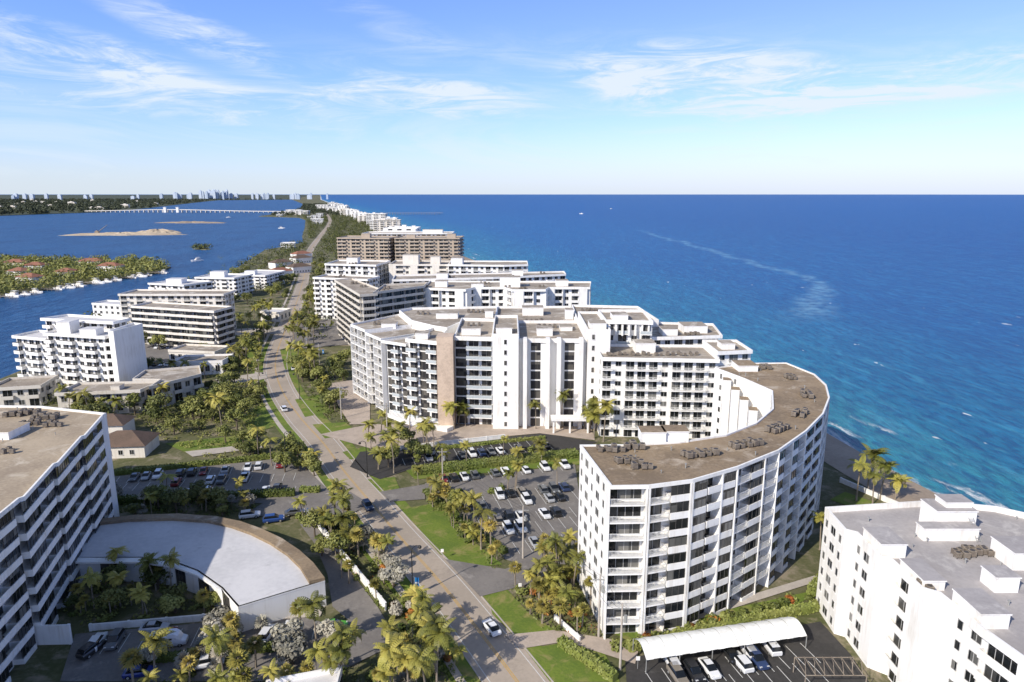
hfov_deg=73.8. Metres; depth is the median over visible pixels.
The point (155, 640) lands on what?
palm tree
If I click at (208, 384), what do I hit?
tree
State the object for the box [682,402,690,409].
window
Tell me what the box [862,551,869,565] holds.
window
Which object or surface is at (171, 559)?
palm tree
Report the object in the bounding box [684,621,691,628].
shrub
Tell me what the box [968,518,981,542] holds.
roof ladder
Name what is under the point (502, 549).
hedge
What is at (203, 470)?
parked car
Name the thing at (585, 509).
window
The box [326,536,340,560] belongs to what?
palm tree
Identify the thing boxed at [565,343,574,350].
window
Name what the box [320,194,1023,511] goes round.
ocean water
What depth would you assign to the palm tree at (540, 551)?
133.98 m
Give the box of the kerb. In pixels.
[263,273,553,681]
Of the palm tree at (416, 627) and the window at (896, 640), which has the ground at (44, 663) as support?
the palm tree at (416, 627)
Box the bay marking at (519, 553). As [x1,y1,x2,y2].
[100,348,828,681]
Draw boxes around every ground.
[0,195,306,215]
[0,195,890,681]
[0,261,170,295]
[58,232,186,235]
[60,617,387,680]
[114,459,329,502]
[138,229,179,233]
[145,344,247,368]
[158,221,223,222]
[350,433,595,478]
[425,464,578,563]
[625,621,868,681]
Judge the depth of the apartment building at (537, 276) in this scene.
372.58 m
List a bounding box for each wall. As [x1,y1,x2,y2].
[34,623,72,644]
[88,613,205,630]
[108,322,147,381]
[306,508,386,609]
[399,434,504,449]
[554,614,580,641]
[839,477,897,502]
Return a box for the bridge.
[87,207,280,212]
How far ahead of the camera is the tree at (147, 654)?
105.80 m
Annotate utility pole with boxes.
[336,385,343,418]
[386,405,388,431]
[437,449,446,479]
[517,506,528,558]
[593,574,607,636]
[614,603,629,670]
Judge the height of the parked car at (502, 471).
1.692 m
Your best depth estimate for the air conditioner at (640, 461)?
115.20 m
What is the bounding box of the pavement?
[255,273,465,681]
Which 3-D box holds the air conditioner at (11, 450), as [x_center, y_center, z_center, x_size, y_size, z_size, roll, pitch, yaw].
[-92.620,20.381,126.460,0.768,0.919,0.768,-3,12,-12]
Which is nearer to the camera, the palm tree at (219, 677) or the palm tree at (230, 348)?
the palm tree at (219, 677)
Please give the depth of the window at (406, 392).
224.07 m
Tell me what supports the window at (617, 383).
in the apartment building at (651, 389)
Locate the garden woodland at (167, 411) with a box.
[41,253,284,433]
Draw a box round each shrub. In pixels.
[90,583,101,593]
[95,615,108,622]
[102,600,118,610]
[106,608,118,619]
[146,505,156,510]
[184,669,196,677]
[195,601,208,607]
[295,512,303,518]
[353,572,362,580]
[365,669,373,679]
[374,555,382,564]
[391,621,405,632]
[400,593,409,604]
[405,608,419,618]
[412,453,420,457]
[428,675,435,681]
[442,654,451,661]
[448,514,458,521]
[457,529,467,537]
[463,536,471,542]
[487,487,494,493]
[514,584,527,594]
[526,444,534,451]
[529,588,537,594]
[552,625,560,630]
[576,615,587,624]
[609,637,623,651]
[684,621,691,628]
[705,612,717,623]
[719,610,732,619]
[732,611,740,616]
[738,608,747,614]
[751,604,763,612]
[761,601,769,609]
[768,602,777,608]
[776,597,790,605]
[785,594,794,603]
[786,592,797,602]
[804,594,813,600]
[806,586,816,596]
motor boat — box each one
[5,290,23,296]
[29,288,42,292]
[62,283,75,288]
[71,281,86,286]
[91,278,104,283]
[136,272,147,276]
[191,257,203,261]
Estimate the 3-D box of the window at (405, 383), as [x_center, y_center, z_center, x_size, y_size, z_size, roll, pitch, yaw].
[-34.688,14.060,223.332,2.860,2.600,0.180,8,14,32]
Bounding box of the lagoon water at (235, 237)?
[0,194,414,378]
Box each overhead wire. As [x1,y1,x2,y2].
[523,510,598,578]
[531,513,603,577]
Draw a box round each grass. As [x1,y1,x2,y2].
[165,436,255,451]
[242,340,261,368]
[243,400,277,430]
[253,344,540,681]
[280,348,302,368]
[295,395,329,416]
[313,422,351,437]
[343,447,369,458]
[368,477,398,491]
[401,503,500,565]
[406,458,579,478]
[488,590,552,633]
[527,644,619,681]
[616,542,821,639]
[831,492,875,504]
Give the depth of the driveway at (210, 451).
194.69 m
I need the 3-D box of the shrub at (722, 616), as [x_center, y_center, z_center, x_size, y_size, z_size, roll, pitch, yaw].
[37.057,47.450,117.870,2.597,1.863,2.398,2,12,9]
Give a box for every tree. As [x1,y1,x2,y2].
[54,384,69,391]
[62,594,79,609]
[63,390,76,408]
[70,401,87,409]
[70,583,85,599]
[72,387,94,404]
[75,566,102,608]
[75,601,85,613]
[77,397,95,405]
[79,401,111,412]
[79,593,89,611]
[91,585,130,610]
[95,397,107,403]
[97,561,126,589]
[101,593,112,612]
[105,546,129,562]
[105,570,129,606]
[107,395,122,411]
[116,484,122,494]
[118,647,145,681]
[121,392,141,414]
[123,503,140,514]
[124,583,134,605]
[127,581,150,614]
[130,589,148,614]
[134,552,160,590]
[135,504,148,513]
[136,488,145,502]
[137,645,160,664]
[138,484,157,503]
[138,627,175,681]
[138,668,160,681]
[139,565,172,588]
[143,484,170,508]
[143,491,158,513]
[145,392,173,415]
[146,407,163,423]
[147,356,157,366]
[149,334,167,349]
[151,565,163,583]
[155,358,163,367]
[155,382,170,408]
[156,472,177,502]
[157,546,181,585]
[158,486,188,512]
[158,593,184,612]
[159,581,186,607]
[164,416,183,434]
[165,359,176,367]
[169,666,188,681]
[173,400,185,414]
[174,650,190,669]
[179,358,190,366]
[179,396,207,419]
[179,655,199,681]
[180,496,190,510]
[183,395,192,401]
[188,479,211,505]
[188,646,199,656]
[189,395,210,417]
[189,418,205,429]
[192,636,209,655]
[195,496,204,509]
[195,587,211,611]
[195,618,224,648]
[197,387,211,401]
[199,361,207,378]
[199,488,211,511]
[200,624,234,671]
[201,389,214,409]
[201,590,220,609]
[201,604,228,625]
[203,408,219,421]
[204,380,213,387]
[204,397,213,418]
[205,663,229,681]
[206,391,225,424]
[206,486,227,512]
[206,656,222,671]
[206,662,218,674]
[207,498,225,509]
[209,381,223,391]
[210,645,230,658]
[214,381,237,402]
[215,375,232,384]
[216,424,232,442]
[216,504,228,515]
[218,395,233,415]
[219,371,235,378]
[221,610,240,626]
[225,355,239,363]
[225,363,238,370]
[225,408,246,429]
[225,617,239,639]
[226,344,239,353]
[226,622,243,633]
[226,631,244,650]
[226,647,252,671]
[227,494,235,506]
[228,670,241,681]
[229,267,239,272]
[229,393,243,404]
[231,372,239,382]
[231,644,243,658]
[232,347,242,366]
[232,429,248,442]
[232,441,242,453]
[233,313,243,333]
[233,476,244,490]
[234,665,253,681]
[235,353,248,360]
[235,397,256,413]
[237,492,256,508]
[238,441,256,454]
[238,490,248,509]
[239,498,249,509]
[240,387,251,397]
[241,292,252,303]
[241,338,252,358]
[241,356,255,382]
[242,348,249,365]
[243,635,263,667]
[244,311,253,324]
[244,335,256,343]
[245,428,266,440]
[247,341,260,351]
[248,377,259,384]
[249,393,260,400]
[249,424,267,454]
[250,380,267,395]
[250,440,260,454]
[252,351,261,375]
[252,361,262,369]
[253,303,262,321]
[253,322,266,328]
[253,329,263,338]
[253,332,261,344]
[253,343,263,350]
[253,384,266,398]
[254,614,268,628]
[256,312,263,321]
[257,319,267,339]
[258,657,280,681]
[260,435,278,465]
[263,286,275,297]
[263,301,273,321]
[264,323,272,332]
[269,617,303,641]
[271,635,308,665]
[272,451,294,471]
[274,284,283,293]
[276,439,296,452]
[276,661,287,675]
[277,275,285,284]
[279,433,303,446]
[279,662,295,676]
[280,631,307,659]
[283,324,294,347]
[284,340,295,354]
[284,354,301,365]
[287,437,306,457]
[289,314,303,325]
[289,317,301,340]
[289,598,302,631]
[290,456,298,467]
[292,308,303,325]
[292,341,304,357]
[292,494,306,516]
[292,590,328,647]
[293,325,302,334]
[293,457,303,469]
[295,358,306,366]
[295,363,310,370]
[296,308,308,316]
[296,329,305,345]
[296,349,305,357]
[296,368,309,381]
[298,318,306,325]
[298,660,314,672]
[300,295,308,300]
[300,509,325,536]
[301,300,309,311]
[301,449,319,470]
[301,459,306,470]
[302,317,320,331]
[302,329,311,343]
[302,637,329,669]
[303,292,314,310]
[303,448,322,459]
[304,343,314,349]
[304,350,321,378]
[306,347,320,363]
[306,460,321,475]
[307,361,320,367]
[308,317,319,343]
[309,366,324,378]
[310,536,326,556]
[311,378,322,386]
[314,619,341,639]
[315,386,324,404]
[316,504,330,524]
[316,512,336,531]
[318,381,332,388]
[318,390,329,404]
[318,653,341,675]
[320,397,333,408]
[321,529,351,554]
[323,356,340,374]
[323,388,346,410]
[324,514,336,531]
[324,620,355,674]
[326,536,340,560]
[326,637,353,666]
[327,361,343,377]
[327,479,349,512]
[327,492,341,513]
[329,508,357,549]
[332,489,352,511]
[333,550,347,577]
[334,368,348,380]
[335,487,352,507]
[336,524,360,552]
[337,348,350,360]
[341,558,354,583]
[342,505,351,523]
[342,617,366,663]
[349,527,365,557]
[351,513,358,524]
[358,524,373,539]
[359,538,368,550]
[361,418,376,433]
[363,432,376,448]
[368,445,389,469]
[368,532,384,559]
[368,578,380,597]
[369,543,377,554]
[371,665,379,680]
[372,632,404,681]
[374,667,396,681]
[375,534,387,553]
[376,409,387,431]
[376,547,386,558]
[376,614,400,637]
[377,532,396,557]
[377,567,384,583]
[378,429,389,445]
[378,563,408,587]
[379,447,398,466]
[380,629,406,681]
[381,434,401,472]
[381,553,402,566]
[382,419,393,431]
[385,424,401,461]
[385,443,399,454]
[388,600,402,618]
[393,420,406,443]
[393,642,415,681]
[393,670,412,681]
[399,427,415,441]
[399,632,412,645]
[401,583,429,603]
[402,438,420,454]
[402,644,438,681]
[404,406,417,428]
[405,596,419,609]
[406,614,427,642]
[409,669,422,681]
[410,604,427,620]
[412,614,447,644]
[413,443,432,458]
[413,465,422,484]
[413,588,434,611]
[414,419,433,442]
[414,634,441,654]
[416,421,423,441]
[416,645,443,663]
[417,601,443,620]
[418,610,449,673]
[420,416,432,422]
[421,617,456,681]
[426,476,431,492]
[427,422,439,446]
[427,493,435,506]
[428,474,443,496]
[434,441,446,461]
[434,488,440,498]
[437,447,450,462]
[439,482,451,500]
[440,487,450,502]
[441,399,459,428]
[441,504,454,525]
[446,489,455,502]
[446,499,459,527]
[447,640,468,671]
[451,488,461,507]
[452,495,461,514]
[455,404,469,426]
[456,399,468,425]
[457,504,463,515]
[459,440,471,460]
[459,491,471,520]
[460,523,467,537]
[462,506,470,521]
[463,489,483,521]
[463,526,479,544]
[470,502,497,549]
[470,522,479,535]
[477,534,485,541]
[479,517,489,537]
[483,519,497,544]
[486,544,497,564]
[492,540,500,559]
[501,435,508,454]
[502,469,514,488]
[507,560,522,591]
[509,446,523,457]
[510,465,522,488]
[511,460,524,489]
[522,570,537,597]
[525,568,540,581]
[525,598,535,614]
[527,399,540,428]
[530,575,548,598]
[531,557,548,596]
[532,436,548,447]
[534,542,548,556]
[535,445,545,460]
[535,596,551,623]
[537,540,546,567]
[538,533,550,551]
[538,553,559,573]
[540,572,559,599]
[542,531,565,562]
[543,588,554,601]
[547,563,569,591]
[548,567,563,575]
[549,585,560,598]
[550,535,566,562]
[551,596,569,626]
[552,457,561,484]
[554,543,572,564]
[555,389,573,427]
[557,580,581,616]
[559,558,580,585]
[561,527,577,544]
[567,549,585,585]
[571,542,577,551]
[571,586,580,607]
[572,606,583,632]
[577,602,589,628]
[580,405,595,429]
[583,407,597,432]
[584,408,601,438]
[584,576,592,607]
[585,402,598,431]
[588,395,598,430]
[597,399,616,441]
[809,510,824,549]
[847,454,870,500]
[858,443,890,488]
[861,467,885,503]
[873,457,897,499]
[885,472,914,499]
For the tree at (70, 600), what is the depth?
120.49 m
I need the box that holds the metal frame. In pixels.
[793,657,866,681]
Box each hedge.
[114,452,294,475]
[117,487,294,504]
[122,640,276,665]
[299,485,320,492]
[321,618,347,624]
[411,448,579,475]
[422,487,508,554]
[439,435,545,449]
[556,634,618,681]
[625,599,819,652]
[806,571,818,590]
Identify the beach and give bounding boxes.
[464,257,935,501]
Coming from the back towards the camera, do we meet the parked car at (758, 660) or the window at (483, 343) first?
the window at (483, 343)
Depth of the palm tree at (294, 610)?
111.47 m
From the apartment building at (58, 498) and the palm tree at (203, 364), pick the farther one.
the palm tree at (203, 364)
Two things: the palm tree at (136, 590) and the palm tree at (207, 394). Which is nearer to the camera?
the palm tree at (136, 590)
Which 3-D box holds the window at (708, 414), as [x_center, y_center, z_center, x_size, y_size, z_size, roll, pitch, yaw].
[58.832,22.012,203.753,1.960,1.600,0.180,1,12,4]
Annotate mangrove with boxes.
[191,243,212,248]
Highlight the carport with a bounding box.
[632,616,806,673]
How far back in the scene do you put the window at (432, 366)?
216.51 m
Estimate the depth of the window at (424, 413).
221.27 m
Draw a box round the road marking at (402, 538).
[266,215,544,681]
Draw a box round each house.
[3,259,29,266]
[6,267,33,274]
[15,273,44,282]
[24,262,48,267]
[56,268,77,277]
[78,258,104,261]
[96,262,124,270]
[107,413,135,432]
[109,430,160,458]
[268,259,293,268]
[269,267,292,275]
[285,263,311,272]
[289,254,312,262]
[290,251,311,256]
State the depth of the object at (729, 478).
114.19 m
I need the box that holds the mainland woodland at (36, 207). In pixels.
[0,198,342,215]
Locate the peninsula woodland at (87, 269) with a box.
[0,253,169,293]
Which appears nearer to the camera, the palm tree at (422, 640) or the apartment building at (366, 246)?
the palm tree at (422, 640)
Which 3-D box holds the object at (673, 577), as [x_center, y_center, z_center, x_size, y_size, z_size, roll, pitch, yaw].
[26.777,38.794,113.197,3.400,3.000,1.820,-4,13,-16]
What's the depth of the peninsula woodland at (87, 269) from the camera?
624.88 m
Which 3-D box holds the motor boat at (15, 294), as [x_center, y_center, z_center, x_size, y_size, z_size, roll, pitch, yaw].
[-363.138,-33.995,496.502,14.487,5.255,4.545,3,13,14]
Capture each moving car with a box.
[280,405,287,411]
[361,498,373,511]
[482,618,501,636]
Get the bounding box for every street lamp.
[358,441,367,476]
[411,545,421,585]
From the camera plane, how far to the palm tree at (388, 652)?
96.33 m
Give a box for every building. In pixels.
[0,375,58,405]
[0,405,119,681]
[11,314,129,387]
[54,381,155,413]
[91,300,121,316]
[118,289,236,328]
[131,301,234,345]
[132,365,203,407]
[148,278,212,288]
[168,344,229,359]
[171,354,234,374]
[194,271,253,296]
[239,270,285,288]
[260,308,290,321]
[266,665,342,681]
[280,242,295,248]
[291,210,309,214]
[312,220,321,223]
[313,274,379,318]
[315,204,330,205]
[324,257,389,287]
[325,207,337,211]
[334,278,379,345]
[336,233,398,262]
[346,209,358,215]
[350,304,722,432]
[357,215,365,222]
[364,229,454,235]
[366,212,387,224]
[369,220,373,230]
[373,218,401,231]
[373,282,427,318]
[383,226,419,231]
[389,254,450,283]
[392,269,565,283]
[394,234,463,259]
[399,225,420,231]
[423,276,590,307]
[448,256,527,273]
[577,360,829,638]
[597,339,752,438]
[816,494,1023,681]
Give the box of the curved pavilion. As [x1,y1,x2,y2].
[75,513,325,631]
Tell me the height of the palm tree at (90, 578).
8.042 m
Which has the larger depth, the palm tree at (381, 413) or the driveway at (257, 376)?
the driveway at (257, 376)
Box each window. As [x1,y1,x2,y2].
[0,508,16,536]
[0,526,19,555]
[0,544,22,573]
[0,605,4,616]
[0,628,4,651]
[0,647,7,673]
[0,666,10,681]
[2,390,12,396]
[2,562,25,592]
[2,624,6,635]
[4,400,13,404]
[5,642,10,653]
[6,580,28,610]
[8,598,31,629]
[8,661,13,671]
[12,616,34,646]
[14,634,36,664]
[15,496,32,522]
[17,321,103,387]
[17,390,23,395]
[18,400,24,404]
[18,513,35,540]
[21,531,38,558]
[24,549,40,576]
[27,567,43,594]
[28,389,37,394]
[29,398,39,405]
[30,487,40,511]
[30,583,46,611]
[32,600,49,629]
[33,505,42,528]
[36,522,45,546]
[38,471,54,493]
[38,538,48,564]
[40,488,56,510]
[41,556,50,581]
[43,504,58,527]
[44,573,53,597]
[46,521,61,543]
[47,393,51,401]
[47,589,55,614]
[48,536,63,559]
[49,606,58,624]
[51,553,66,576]
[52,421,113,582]
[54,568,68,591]
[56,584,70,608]
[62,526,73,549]
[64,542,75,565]
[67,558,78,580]
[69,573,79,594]
[94,305,119,316]
[100,394,110,400]
[100,564,116,573]
[111,450,134,455]
[120,293,235,327]
[129,403,139,412]
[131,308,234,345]
[140,309,226,344]
[150,283,211,288]
[174,382,181,390]
[175,393,182,401]
[175,569,186,589]
[185,380,189,386]
[193,377,200,385]
[196,276,252,296]
[198,578,209,595]
[205,365,209,371]
[222,591,230,618]
[252,272,283,288]
[262,312,289,319]
[291,211,309,214]
[315,279,377,318]
[326,263,388,287]
[336,283,360,345]
[338,238,394,261]
[338,291,375,338]
[366,214,386,224]
[374,220,400,230]
[374,234,444,235]
[375,289,415,318]
[381,285,426,316]
[393,276,564,283]
[395,238,462,258]
[397,266,445,273]
[403,380,408,387]
[403,388,409,396]
[403,397,409,404]
[410,343,416,348]
[410,352,417,357]
[410,362,417,367]
[411,372,417,377]
[411,381,418,386]
[411,390,418,396]
[412,400,418,405]
[419,343,427,350]
[419,352,427,360]
[419,361,428,369]
[420,371,428,379]
[420,380,428,389]
[420,390,428,398]
[421,399,429,408]
[421,409,429,417]
[430,345,436,350]
[430,354,436,360]
[430,364,436,370]
[430,374,436,379]
[431,384,437,389]
[431,393,437,398]
[431,403,437,408]
[431,412,437,418]
[432,289,577,306]
[449,266,525,273]
[455,340,466,347]
[456,349,466,356]
[456,358,466,366]
[456,368,466,376]
[456,378,466,385]
[456,387,466,395]
[456,397,466,403]
[457,415,467,423]
[469,341,478,346]
[469,350,478,356]
[469,360,478,365]
[469,370,478,375]
[469,380,478,385]
[469,389,478,394]
[469,399,478,404]
[470,409,478,413]
[470,418,478,423]
[481,341,490,346]
[481,351,490,356]
[482,361,490,366]
[482,370,490,376]
[482,380,491,385]
[482,390,491,395]
[482,400,491,405]
[482,409,491,414]
[482,419,491,424]
[530,371,540,379]
[530,390,539,398]
[530,409,539,416]
[530,418,539,425]
[531,343,540,350]
[531,352,540,360]
[531,362,539,369]
[531,381,539,388]
[563,421,572,425]
[564,352,574,360]
[564,362,573,369]
[564,371,573,379]
[564,381,573,388]
[564,390,573,398]
[564,400,572,407]
[564,409,572,414]
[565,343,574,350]
[582,581,585,593]
[583,520,586,532]
[583,536,586,548]
[584,474,587,485]
[584,490,587,501]
[584,505,587,517]
[585,458,588,469]
[592,585,596,599]
[592,601,595,614]
[593,554,596,567]
[593,570,596,583]
[594,522,597,535]
[594,538,597,551]
[595,489,598,502]
[595,506,598,518]
[596,472,599,485]
[601,420,608,426]
[601,429,608,435]
[602,361,610,368]
[602,371,610,378]
[602,381,610,388]
[602,390,609,397]
[606,608,636,617]
[606,625,635,633]
[607,575,637,584]
[607,592,637,600]
[608,541,639,551]
[608,558,638,568]
[609,524,640,534]
[610,489,641,500]
[610,506,640,517]
[613,420,619,424]
[613,429,618,433]
[614,391,620,395]
[614,400,619,405]
[614,410,619,414]
[615,361,621,366]
[615,371,620,376]
[615,381,620,385]
[623,430,631,436]
[624,401,632,407]
[624,410,632,417]
[624,420,631,427]
[625,371,633,378]
[625,381,633,388]
[625,391,632,398]
[626,361,633,368]
[635,411,643,417]
[635,420,643,427]
[636,391,644,398]
[636,401,643,408]
[637,362,645,369]
[637,371,645,378]
[637,381,644,388]
[645,606,656,615]
[645,622,655,629]
[646,421,654,425]
[646,589,657,599]
[647,401,655,408]
[647,411,655,418]
[647,573,658,582]
[648,381,656,388]
[648,391,655,398]
[648,539,659,549]
[648,556,659,566]
[649,362,657,369]
[649,372,656,379]
[649,522,660,533]
[650,504,661,514]
[651,487,662,498]
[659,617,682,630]
[660,392,666,396]
[660,401,665,406]
[660,411,665,415]
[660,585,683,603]
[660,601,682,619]
[661,372,667,376]
[661,382,666,386]
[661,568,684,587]
[662,362,667,367]
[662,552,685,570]
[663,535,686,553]
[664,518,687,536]
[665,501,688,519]
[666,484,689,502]
[669,421,677,424]
[670,402,678,408]
[670,411,678,418]
[671,382,679,389]
[671,392,679,399]
[672,362,680,369]
[672,372,680,379]
[681,412,689,418]
[681,421,689,427]
[682,392,690,399]
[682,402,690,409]
[683,372,692,379]
[683,382,691,389]
[684,362,692,369]
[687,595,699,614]
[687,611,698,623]
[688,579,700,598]
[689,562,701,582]
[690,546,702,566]
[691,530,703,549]
[692,422,700,428]
[692,431,700,438]
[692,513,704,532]
[693,402,701,409]
[693,412,701,419]
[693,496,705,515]
[694,392,702,399]
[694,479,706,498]
[695,372,703,380]
[695,382,703,389]
[696,363,704,370]
[700,592,705,599]
[701,576,706,584]
[702,560,707,568]
[703,544,708,552]
[704,431,710,436]
[704,527,709,536]
[705,422,710,426]
[705,511,710,520]
[706,402,712,407]
[706,412,711,416]
[706,494,711,503]
[707,393,712,397]
[707,477,712,486]
[708,373,714,377]
[708,383,713,387]
[709,363,714,367]
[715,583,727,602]
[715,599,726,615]
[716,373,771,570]
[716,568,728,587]
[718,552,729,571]
[719,355,724,360]
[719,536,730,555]
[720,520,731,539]
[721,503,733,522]
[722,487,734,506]
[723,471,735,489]
[729,354,747,362]
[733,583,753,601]
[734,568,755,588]
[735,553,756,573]
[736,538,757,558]
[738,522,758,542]
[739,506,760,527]
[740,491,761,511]
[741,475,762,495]
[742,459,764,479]
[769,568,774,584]
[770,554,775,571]
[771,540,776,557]
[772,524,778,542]
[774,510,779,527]
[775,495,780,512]
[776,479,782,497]
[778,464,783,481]
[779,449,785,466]
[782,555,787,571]
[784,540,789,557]
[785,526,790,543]
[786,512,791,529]
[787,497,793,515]
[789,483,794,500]
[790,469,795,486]
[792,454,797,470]
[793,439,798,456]
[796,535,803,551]
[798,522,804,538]
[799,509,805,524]
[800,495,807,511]
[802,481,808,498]
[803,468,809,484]
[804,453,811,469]
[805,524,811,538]
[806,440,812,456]
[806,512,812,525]
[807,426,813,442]
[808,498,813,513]
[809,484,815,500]
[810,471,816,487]
[812,459,817,473]
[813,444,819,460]
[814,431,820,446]
[816,418,821,432]
[821,604,826,617]
[823,588,828,602]
[825,572,830,586]
[826,557,832,570]
[828,541,833,554]
[830,524,835,537]
[834,567,837,577]
[838,534,841,544]
[846,628,850,638]
[848,612,852,622]
[850,595,854,606]
[852,578,856,589]
[853,636,858,650]
[854,561,858,572]
[854,619,860,633]
[856,544,860,555]
[856,602,862,617]
[859,585,864,600]
[860,568,867,582]
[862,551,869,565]
[887,668,895,681]
[890,651,898,666]
[893,633,900,649]
[895,614,903,630]
[898,596,905,612]
[900,578,908,593]
[949,658,957,672]
[952,638,960,652]
[956,618,963,632]
[963,669,975,681]
[966,649,978,667]
[969,630,982,646]
[983,664,1008,681]
[987,643,1017,674]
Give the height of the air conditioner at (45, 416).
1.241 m
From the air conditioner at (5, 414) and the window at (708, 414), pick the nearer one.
the air conditioner at (5, 414)
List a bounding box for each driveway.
[185,446,261,456]
[215,372,266,383]
[234,327,283,335]
[252,492,362,515]
[291,319,347,348]
[300,524,384,620]
[321,424,594,447]
[328,380,369,423]
[381,484,424,501]
[445,556,572,595]
[506,630,637,663]
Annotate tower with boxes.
[198,190,202,199]
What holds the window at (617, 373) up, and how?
in the apartment building at (651, 389)
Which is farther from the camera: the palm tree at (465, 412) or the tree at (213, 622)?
the palm tree at (465, 412)
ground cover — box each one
[61,364,301,624]
[119,361,503,567]
[134,514,602,681]
[329,526,597,632]
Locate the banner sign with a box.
[414,577,418,585]
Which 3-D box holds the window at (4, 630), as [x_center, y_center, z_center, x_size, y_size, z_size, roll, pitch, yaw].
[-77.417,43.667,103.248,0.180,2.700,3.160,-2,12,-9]
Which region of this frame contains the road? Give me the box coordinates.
[264,214,549,681]
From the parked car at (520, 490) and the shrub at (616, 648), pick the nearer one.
the shrub at (616, 648)
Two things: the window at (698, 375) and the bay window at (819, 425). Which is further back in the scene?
the window at (698, 375)
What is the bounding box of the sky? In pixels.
[0,0,1023,194]
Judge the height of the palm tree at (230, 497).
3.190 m
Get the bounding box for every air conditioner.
[0,448,6,452]
[2,412,8,416]
[9,411,16,416]
[9,448,15,453]
[23,409,30,413]
[42,414,49,420]
[42,422,48,426]
[49,413,57,418]
[598,446,602,452]
[606,445,611,452]
[612,446,616,452]
[616,456,622,464]
[620,446,625,451]
[624,443,630,450]
[624,458,629,464]
[629,439,636,445]
[631,462,637,469]
[632,443,637,449]
[638,458,643,465]
[639,442,645,448]
[641,463,646,469]
[648,463,652,469]
[680,449,686,456]
[685,451,692,458]
[698,450,704,457]
[712,447,719,455]
[732,442,739,449]
[747,441,752,447]
[751,439,759,446]
[756,438,764,445]
[764,425,772,431]
[771,427,778,433]
[775,426,782,433]
[791,411,796,417]
[925,584,934,589]
[951,548,959,553]
[953,551,962,558]
[961,550,970,559]
[967,549,976,557]
[974,548,982,556]
[980,547,989,555]
[985,549,994,556]
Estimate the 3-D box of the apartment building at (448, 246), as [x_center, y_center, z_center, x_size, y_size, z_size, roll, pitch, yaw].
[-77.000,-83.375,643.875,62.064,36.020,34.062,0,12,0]
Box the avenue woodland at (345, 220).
[83,214,373,337]
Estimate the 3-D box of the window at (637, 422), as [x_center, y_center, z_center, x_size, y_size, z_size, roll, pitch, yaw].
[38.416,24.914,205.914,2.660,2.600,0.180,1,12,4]
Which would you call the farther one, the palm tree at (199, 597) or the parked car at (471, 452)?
the parked car at (471, 452)
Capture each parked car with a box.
[75,639,106,659]
[87,631,107,651]
[103,627,126,650]
[121,664,156,679]
[128,472,139,481]
[138,620,169,632]
[140,471,151,480]
[150,628,188,646]
[152,468,163,479]
[170,477,181,486]
[175,468,185,476]
[186,467,196,476]
[186,653,224,671]
[198,466,207,474]
[205,475,215,484]
[215,473,227,484]
[221,465,229,473]
[239,509,260,519]
[240,471,249,481]
[243,462,251,470]
[254,461,262,469]
[256,623,275,642]
[263,513,284,523]
[273,483,282,488]
[276,462,283,468]
[284,507,304,516]
[425,453,432,461]
[439,474,447,482]
[449,473,458,481]
[458,451,467,457]
[459,472,469,480]
[465,501,475,511]
[467,447,476,457]
[470,470,479,478]
[477,448,486,455]
[477,500,487,508]
[486,447,495,454]
[490,468,500,476]
[493,513,502,524]
[495,447,505,453]
[495,487,504,499]
[500,467,508,475]
[502,520,514,534]
[503,509,514,522]
[505,488,515,497]
[514,518,527,532]
[515,511,527,519]
[516,486,526,496]
[521,492,532,504]
[522,465,530,473]
[528,536,538,548]
[537,484,548,493]
[538,508,550,518]
[539,460,550,470]
[543,493,554,502]
[548,481,559,493]
[549,506,561,516]
[554,492,565,500]
[558,459,570,468]
[558,482,569,491]
[663,656,682,668]
[666,662,689,681]
[682,657,705,681]
[698,656,721,679]
[720,645,737,663]
[734,650,754,673]
[737,641,756,660]
[751,645,769,669]
[760,636,782,656]
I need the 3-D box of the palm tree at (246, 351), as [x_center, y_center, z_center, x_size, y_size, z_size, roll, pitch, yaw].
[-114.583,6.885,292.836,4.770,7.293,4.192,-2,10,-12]
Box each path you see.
[222,606,324,619]
[645,575,816,632]
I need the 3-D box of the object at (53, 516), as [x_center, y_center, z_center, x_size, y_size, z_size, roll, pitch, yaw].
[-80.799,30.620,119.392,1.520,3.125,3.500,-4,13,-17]

